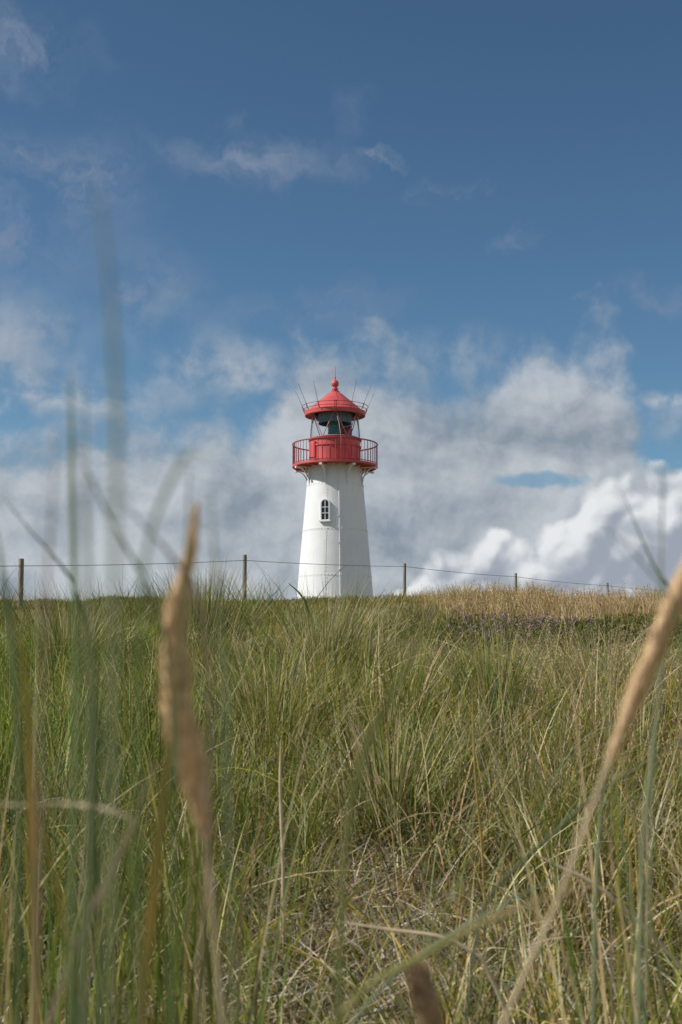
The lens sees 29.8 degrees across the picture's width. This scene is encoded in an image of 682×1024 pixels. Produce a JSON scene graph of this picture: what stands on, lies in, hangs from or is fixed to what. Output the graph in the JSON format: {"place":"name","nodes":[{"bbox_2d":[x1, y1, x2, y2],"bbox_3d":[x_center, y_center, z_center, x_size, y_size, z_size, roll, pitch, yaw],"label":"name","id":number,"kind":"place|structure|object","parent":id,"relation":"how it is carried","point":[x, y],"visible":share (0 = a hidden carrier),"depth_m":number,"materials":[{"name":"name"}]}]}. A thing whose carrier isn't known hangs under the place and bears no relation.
{"place":"outdoors","nodes":[
{"label":"outdoors","id":0,"kind":"place"},
{"bbox_2d":[234,596,350,603],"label":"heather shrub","id":1,"kind":"object","parent":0,"point":[305,598],"visible":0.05,"depth_m":30.41,"materials":[{"name":"green plant"}]},
{"bbox_2d":[0,573,681,1023],"bbox_3d":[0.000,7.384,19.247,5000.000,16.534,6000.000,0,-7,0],"label":"ground","id":2,"kind":"structure","parent":0,"point":[662,1016],"depth_m":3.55,"materials":[{"name":"plant"}]},
{"bbox_2d":[0,547,20,1023],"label":"grass blade","id":3,"kind":"object","parent":2,"relation":"on","point":[17,807],"visible":1,"depth_m":0.59,"materials":[{"name":"green plant"}]},
{"bbox_2d":[17,626,39,1023],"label":"grass blade","id":4,"kind":"object","parent":2,"relation":"on","point":[31,810],"visible":0.94,"depth_m":0.62,"materials":[{"name":"green plant"}]},
{"bbox_2d":[34,434,54,1023],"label":"grass stalk","id":5,"kind":"object","parent":2,"relation":"on","point":[40,774],"depth_m":0.43,"materials":[{"name":"green plant"}]},
{"bbox_2d":[3,497,99,1023],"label":"grass blade","id":6,"kind":"object","parent":2,"relation":"on","point":[96,868],"visible":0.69,"depth_m":0.87,"materials":[{"name":"green plant"}]},
{"bbox_2d":[0,802,132,821],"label":"grass blade","id":7,"kind":"object","parent":2,"relation":"on","point":[101,808],"visible":0.63,"depth_m":0.65,"materials":[{"name":"plant"}]},
{"bbox_2d":[68,373,79,1023],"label":"grass stalk","id":8,"kind":"object","parent":2,"relation":"on","point":[73,820],"depth_m":0.53,"materials":[{"name":"green plant"}]},
{"bbox_2d":[0,580,161,673],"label":"grass tussock","id":9,"kind":"object","parent":2,"relation":"on","point":[61,624],"depth_m":9.37,"materials":[{"name":"plant"}]},
{"bbox_2d":[74,652,99,1023],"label":"grass blade","id":10,"kind":"object","parent":2,"relation":"on","point":[94,817],"visible":0.6,"depth_m":0.45,"materials":[{"name":"green plant"}]},
{"bbox_2d":[82,385,92,1023],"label":"grass stalk","id":11,"kind":"object","parent":2,"relation":"on","point":[89,781],"depth_m":0.41,"materials":[{"name":"green plant"}]},
{"bbox_2d":[46,759,157,1023],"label":"grass blade","id":12,"kind":"object","parent":2,"relation":"on","point":[64,976],"visible":0.67,"depth_m":0.61,"materials":[{"name":"plant"}]},
{"bbox_2d":[95,183,119,1023],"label":"grass stalk","id":13,"kind":"object","parent":2,"relation":"on","point":[112,701],"depth_m":0.28,"materials":[{"name":"green plant"}]},
{"bbox_2d":[75,442,175,1023],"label":"grass blade","id":14,"kind":"object","parent":2,"relation":"on","point":[138,568],"visible":0.9,"depth_m":0.52,"materials":[{"name":"green plant"}]},
{"bbox_2d":[140,728,170,1023],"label":"grass blade","id":15,"kind":"object","parent":2,"relation":"on","point":[153,897],"visible":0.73,"depth_m":0.61,"materials":[{"name":"green plant"}]},
{"bbox_2d":[120,499,211,1023],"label":"grass blade","id":16,"kind":"object","parent":2,"relation":"on","point":[201,616],"visible":0.98,"depth_m":0.51,"materials":[{"name":"green plant"}]},
{"bbox_2d":[0,657,343,1023],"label":"marram clump","id":17,"kind":"object","parent":2,"relation":"on","point":[191,1003],"visible":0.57,"depth_m":1.99,"materials":[{"name":"green plant"}]},
{"bbox_2d":[134,451,211,1023],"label":"grass blade","id":18,"kind":"object","parent":2,"relation":"on","point":[138,732],"visible":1,"depth_m":0.37,"materials":[{"name":"green plant"}]},
{"bbox_2d":[167,464,189,1023],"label":"grass stalk","id":19,"kind":"object","parent":2,"relation":"on","point":[179,679],"depth_m":0.54,"materials":[{"name":"green plant"}]},
{"bbox_2d":[150,502,224,1023],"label":"marram stalk","id":20,"kind":"object","parent":2,"relation":"on","point":[192,766],"visible":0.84,"depth_m":0.56,"materials":[{"name":"plant"}]},
{"bbox_2d":[118,548,290,650],"bbox_3d":[-1.462,1.002,12.919,2.122,1.327,2.694,0,-7,0],"label":"grass tussock","id":21,"kind":"object","parent":2,"relation":"on","point":[211,611],"depth_m":12.86,"materials":[{"name":"plant"}]},
{"bbox_2d":[0,595,444,1023],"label":"marram clump","id":22,"kind":"object","parent":2,"relation":"on","point":[62,917],"visible":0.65,"depth_m":1.11,"materials":[{"name":"green plant"}]},
{"bbox_2d":[210,488,235,1023],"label":"grass blade","id":23,"kind":"object","parent":2,"relation":"on","point":[231,929],"visible":1,"depth_m":0.46,"materials":[{"name":"green plant"}]},
{"bbox_2d":[131,616,400,757],"bbox_3d":[-0.338,0.818,5.974,1.266,0.777,1.245,-2,-7,17],"label":"grass tussock","id":24,"kind":"object","parent":2,"relation":"on","point":[276,698],"depth_m":5.87,"materials":[{"name":"plant"}]},
{"bbox_2d":[279,740,285,941],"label":"grass stalk","id":25,"kind":"object","parent":2,"relation":"on","point":[281,836],"depth_m":3.32,"materials":[{"name":"plant"}]},
{"bbox_2d":[288,583,320,644],"bbox_3d":[-0.228,0.904,8.996,0.285,0.804,0.090,0,-7,0],"label":"grass blade","id":26,"kind":"object","parent":2,"relation":"on","point":[306,606],"visible":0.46,"depth_m":8.98,"materials":[{"name":"green plant"}]},
{"bbox_2d":[18,555,646,607],"bbox_3d":[1.684,2.628,35.937,0.366,2.752,39.659,-5,-9,38],"label":"fence","id":27,"kind":"object","parent":2,"relation":"on","point":[21,569],"visible":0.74,"depth_m":30.78,"materials":[{"name":"brown wood"}]},
{"bbox_2d":[292,375,377,600],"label":"lighthouse","id":28,"kind":"object","parent":2,"relation":"on","point":[335,467],"visible":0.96,"depth_m":63.27,"materials":[{"name":"white paint"}]},
{"bbox_2d":[309,441,315,459],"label":"parapet door","id":29,"kind":"structure","parent":28,"relation":"in","point":[312,447],"depth_m":64.15,"materials":[{"name":"red paint"}]},
{"bbox_2d":[319,499,330,521],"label":"window","id":30,"kind":"structure","parent":28,"relation":"in","point":[325,503],"depth_m":62.90,"materials":[{"name":"white paint"}]},
{"bbox_2d":[229,567,445,695],"bbox_3d":[-0.031,0.830,8.146,1.698,1.072,1.887,0,-7,0],"label":"grass tussock","id":31,"kind":"object","parent":2,"relation":"on","point":[341,621],"depth_m":8.09,"materials":[{"name":"plant"}]},
{"bbox_2d":[0,558,681,1023],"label":"dune grass","id":32,"kind":"structure","parent":2,"relation":"on","point":[242,806],"depth_m":4.66,"materials":[{"name":"green plant"}]},
{"bbox_2d":[0,593,681,1023],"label":"ground cover","id":33,"kind":"object","parent":2,"relation":"on","point":[368,943],"visible":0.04,"depth_m":3.56,"materials":[{"name":"green plant"}]},
{"bbox_2d":[5,579,681,831],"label":"grass plumes","id":34,"kind":"object","parent":2,"relation":"on","point":[458,601],"depth_m":7.96,"materials":[{"name":"plant"}]},
{"bbox_2d":[290,593,404,601],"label":"heather shrub","id":35,"kind":"object","parent":2,"relation":"on","point":[349,599],"visible":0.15,"depth_m":32.45,"materials":[{"name":"green plant"}]},
{"bbox_2d":[334,602,436,1023],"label":"grass blade","id":36,"kind":"object","parent":2,"relation":"on","point":[347,830],"visible":1,"depth_m":0.57,"materials":[{"name":"green plant"}]},
{"bbox_2d":[327,596,474,679],"bbox_3d":[0.364,1.011,9.133,1.436,0.894,1.448,0,-7,0],"label":"grass tussock","id":37,"kind":"object","parent":2,"relation":"on","point":[396,639],"depth_m":9.17,"materials":[{"name":"plant"}]},
{"bbox_2d":[265,680,548,863],"bbox_3d":[0.233,0.924,4.537,1.039,0.697,1.100,0,-7,0],"label":"grass tussock","id":38,"kind":"object","parent":2,"relation":"on","point":[390,782],"depth_m":4.46,"materials":[{"name":"plant"}]},
{"bbox_2d":[350,614,476,639],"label":"heather shrub","id":39,"kind":"object","parent":2,"relation":"on","point":[400,625],"visible":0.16,"depth_m":14.35,"materials":[{"name":"green plant"}]},
{"bbox_2d":[398,954,444,1023],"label":"marram stalk","id":40,"kind":"object","parent":2,"relation":"on","point":[423,994],"visible":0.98,"depth_m":0.72,"materials":[{"name":"brown plant"}]},
{"bbox_2d":[337,921,511,1023],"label":"grass blade","id":41,"kind":"object","parent":2,"relation":"on","point":[485,965],"visible":0.87,"depth_m":1.84,"materials":[{"name":"plant"}]},
{"bbox_2d":[376,621,517,652],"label":"heather shrub","id":42,"kind":"object","parent":2,"relation":"on","point":[446,633],"visible":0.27,"depth_m":13.33,"materials":[{"name":"green plant"}]},
{"bbox_2d":[349,876,558,1023],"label":"grass blade","id":43,"kind":"object","parent":2,"relation":"on","point":[381,989],"visible":0.88,"depth_m":1.02,"materials":[{"name":"green plant"}]},
{"bbox_2d":[427,579,492,603],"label":"grass tussock","id":44,"kind":"object","parent":2,"relation":"on","point":[464,589],"depth_m":26.39,"materials":[{"name":"plant"}]},
{"bbox_2d":[330,879,601,1023],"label":"grass blade","id":45,"kind":"object","parent":2,"relation":"on","point":[358,995],"visible":0.96,"depth_m":0.62,"materials":[{"name":"green plant"}]},
{"bbox_2d":[472,680,485,956],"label":"grass stalk","id":46,"kind":"object","parent":2,"relation":"on","point":[480,829],"depth_m":3.25,"materials":[{"name":"beige plant"}]},
{"bbox_2d":[438,610,542,632],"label":"heather shrub","id":47,"kind":"object","parent":2,"relation":"on","point":[483,618],"visible":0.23,"depth_m":13.95,"materials":[{"name":"green plant"}]},
{"bbox_2d":[423,619,571,732],"bbox_3d":[0.779,0.824,6.229,0.945,0.665,0.947,2,-7,-17],"label":"grass tussock","id":48,"kind":"object","parent":2,"relation":"on","point":[500,666],"depth_m":6.19,"materials":[{"name":"plant"}]},
{"bbox_2d":[448,613,597,651],"bbox_3d":[1.858,1.235,13.252,1.589,0.469,1.117,0,-7,0],"label":"heather shrub","id":49,"kind":"object","parent":2,"relation":"on","point":[520,624],"visible":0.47,"depth_m":13.13,"materials":[{"name":"green plant"}]},
{"bbox_2d":[509,577,566,602],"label":"grass tussock","id":50,"kind":"object","parent":2,"relation":"on","point":[549,594],"depth_m":27.42,"materials":[{"name":"beige plant"}]},
{"bbox_2d":[482,619,639,652],"bbox_3d":[2.214,1.255,12.841,1.601,0.406,1.100,0,-7,0],"label":"heather shrub","id":51,"kind":"object","parent":2,"relation":"on","point":[586,634],"visible":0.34,"depth_m":12.66,"materials":[{"name":"green plant"}]},
{"bbox_2d":[461,602,681,718],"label":"grass tussock","id":52,"kind":"object","parent":2,"relation":"on","point":[607,659],"depth_m":6.91,"materials":[{"name":"plant"}]},
{"bbox_2d":[464,740,681,1023],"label":"grass blade","id":53,"kind":"object","parent":2,"relation":"on","point":[531,852],"visible":0.91,"depth_m":1.14,"materials":[{"name":"green plant"}]},
{"bbox_2d":[478,639,681,1023],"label":"marram clump","id":54,"kind":"object","parent":2,"relation":"on","point":[630,987],"visible":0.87,"depth_m":1.59,"materials":[{"name":"green plant"}]},
{"bbox_2d":[502,563,681,1023],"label":"marram stalk","id":55,"kind":"object","parent":2,"relation":"on","point":[654,654],"visible":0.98,"depth_m":0.62,"materials":[{"name":"plant"}]},
{"bbox_2d":[591,747,608,1023],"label":"grass stalk","id":56,"kind":"object","parent":2,"relation":"on","point":[595,914],"depth_m":1.20,"materials":[{"name":"plant"}]},
{"bbox_2d":[526,850,681,971],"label":"grass blade","id":57,"kind":"object","parent":2,"relation":"on","point":[607,894],"visible":0.69,"depth_m":1.84,"materials":[{"name":"plant"}]},
{"bbox_2d":[542,612,681,643],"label":"heather shrub","id":58,"kind":"object","parent":2,"relation":"on","point":[646,626],"visible":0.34,"depth_m":12.95,"materials":[{"name":"green plant"}]},
{"bbox_2d":[602,523,681,659],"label":"grass blade","id":59,"kind":"object","parent":2,"relation":"on","point":[665,588],"visible":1,"depth_m":0.60,"materials":[{"name":"plant"}]},
{"bbox_2d":[623,494,669,589],"bbox_3d":[0.237,0.528,0.933,0.052,1.081,0.081,0,-7,0],"label":"grass blade","id":60,"kind":"object","parent":2,"relation":"on","point":[657,571],"visible":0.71,"depth_m":0.95,"materials":[{"name":"green plant"}]},
{"bbox_2d":[628,582,666,599],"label":"grass tussock","id":61,"kind":"object","parent":2,"relation":"on","point":[651,588],"depth_m":28.92,"materials":[{"name":"beige plant"}]},
{"bbox_2d":[636,662,664,1023],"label":"grass stalk","id":62,"kind":"object","parent":2,"relation":"on","point":[640,912],"depth_m":1.01,"materials":[{"name":"plant"}]},
{"bbox_2d":[643,462,662,1023],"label":"grass stalk","id":63,"kind":"object","parent":2,"relation":"on","point":[651,825],"depth_m":0.67,"materials":[{"name":"green plant"}]},
{"bbox_2d":[0,0,681,601],"label":"sky","id":64,"kind":"structure","parent":0,"point":[467,214],"materials":[{"name":"blue"}]}
]}

